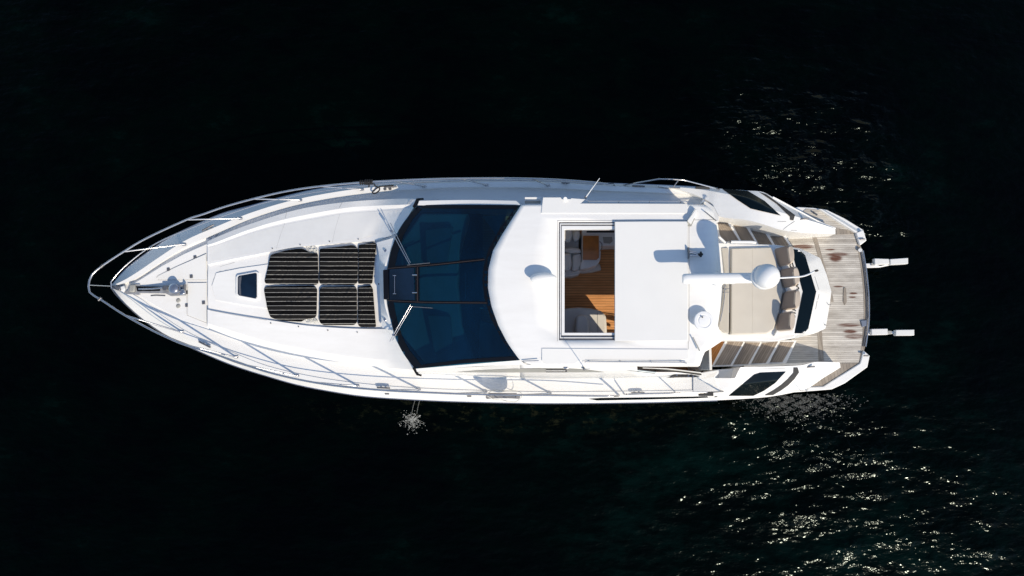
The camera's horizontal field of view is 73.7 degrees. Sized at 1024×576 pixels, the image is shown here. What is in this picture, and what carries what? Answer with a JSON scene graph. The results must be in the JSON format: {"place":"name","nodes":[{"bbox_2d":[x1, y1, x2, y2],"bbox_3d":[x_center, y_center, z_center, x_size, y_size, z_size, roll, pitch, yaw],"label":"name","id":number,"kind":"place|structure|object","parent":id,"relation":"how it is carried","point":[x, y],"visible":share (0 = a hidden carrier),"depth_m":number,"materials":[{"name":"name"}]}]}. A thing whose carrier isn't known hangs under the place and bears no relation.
{"place":"outdoors","nodes":[
{"label":"outdoors","id":0,"kind":"place"},
{"bbox_2d":[0,0,1023,575],"bbox_3d":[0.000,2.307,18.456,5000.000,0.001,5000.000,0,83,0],"label":"water","id":1,"kind":"structure","parent":0,"point":[892,128],"depth_m":18.78,"materials":[{"name":"black liquid"}]},
{"bbox_2d":[399,410,423,432],"bbox_3d":[-2.661,3.598,18.280,0.792,0.017,0.662,0,83,0],"label":"splash","id":2,"kind":"object","parent":1,"relation":"on","point":[412,418],"visible":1,"depth_m":18.29,"materials":[{"name":"liquid"}]},
{"bbox_2d":[87,177,913,403],"bbox_3d":[0.329,-0.050,16.825,20.565,5.622,5.802,0,83,0],"label":"motor yacht","id":3,"kind":"object","parent":1,"relation":"on","point":[548,291],"visible":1,"depth_m":16.64,"materials":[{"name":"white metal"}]},
{"bbox_2d":[264,286,316,321],"bbox_3d":[-5.384,0.379,16.586,1.308,0.098,0.882,0,83,0],"label":"sun cushion","id":4,"kind":"object","parent":3,"relation":"on","point":[292,303],"visible":1,"depth_m":16.55,"materials":[{"name":"black fabric"}]},
{"bbox_2d":[265,248,318,284],"bbox_3d":[-5.377,-0.527,16.699,1.326,0.098,0.908,0,83,0],"label":"sun cushion","id":5,"kind":"object","parent":3,"relation":"on","point":[298,266],"visible":1,"depth_m":16.66,"materials":[{"name":"black fabric"}]},
{"bbox_2d":[306,246,317,252],"bbox_3d":[-4.900,-0.948,16.766,0.306,0.036,0.172,0,83,0],"label":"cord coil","id":6,"kind":"object","parent":3,"relation":"on","point":[311,249],"visible":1,"depth_m":16.76,"materials":[{"name":"white fabric"}]},
{"bbox_2d":[305,318,318,323],"bbox_3d":[-4.848,0.790,16.545,0.327,0.036,0.157,0,83,0],"label":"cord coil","id":7,"kind":"object","parent":3,"relation":"on","point":[310,321],"visible":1,"depth_m":16.54,"materials":[{"name":"white fabric"}]},
{"bbox_2d":[319,286,356,324],"bbox_3d":[-4.217,0.426,16.576,0.940,0.098,0.950,0,83,0],"label":"sun cushion","id":8,"kind":"object","parent":3,"relation":"on","point":[337,305],"visible":1,"depth_m":16.54,"materials":[{"name":"black fabric"}]},
{"bbox_2d":[319,245,357,284],"bbox_3d":[-4.241,-0.562,16.701,0.957,0.098,0.987,0,83,0],"label":"sun cushion","id":9,"kind":"object","parent":3,"relation":"on","point":[338,265],"visible":1,"depth_m":16.66,"materials":[{"name":"black fabric"}]},
{"bbox_2d":[358,285,375,326],"bbox_3d":[-3.525,0.442,16.593,0.472,0.097,1.016,0,83,0],"label":"sun cushion","id":10,"kind":"object","parent":3,"relation":"on","point":[366,313],"visible":1,"depth_m":16.55,"materials":[{"name":"black fabric"}]},
{"bbox_2d":[358,242,375,283],"bbox_3d":[-3.555,-0.605,16.729,0.444,0.098,1.049,0,83,0],"label":"sun cushion","id":11,"kind":"object","parent":3,"relation":"on","point":[366,256],"visible":1,"depth_m":16.69,"materials":[{"name":"black fabric"}]},
{"bbox_2d":[359,179,393,193],"bbox_3d":[-3.342,-2.514,16.896,0.741,0.653,0.229,0,83,0],"label":"mooring rope","id":12,"kind":"object","parent":3,"relation":"attached to","point":[364,182],"visible":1,"depth_m":16.66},
{"bbox_2d":[486,390,522,401],"bbox_3d":[-0.183,2.599,16.398,0.884,0.739,0.278,0,83,0],"label":"horseshoe buoy","id":13,"kind":"object","parent":3,"relation":"on","point":[493,397],"visible":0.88,"depth_m":16.24,"materials":[{"name":"white plastic"}]},
{"bbox_2d":[718,393,867,431],"bbox_3d":[7.565,3.357,18.308,4.044,0.023,1.059,0,83,0],"label":"foam","id":14,"kind":"object","parent":1,"relation":"on","point":[788,399],"visible":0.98,"depth_m":18.35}
]}

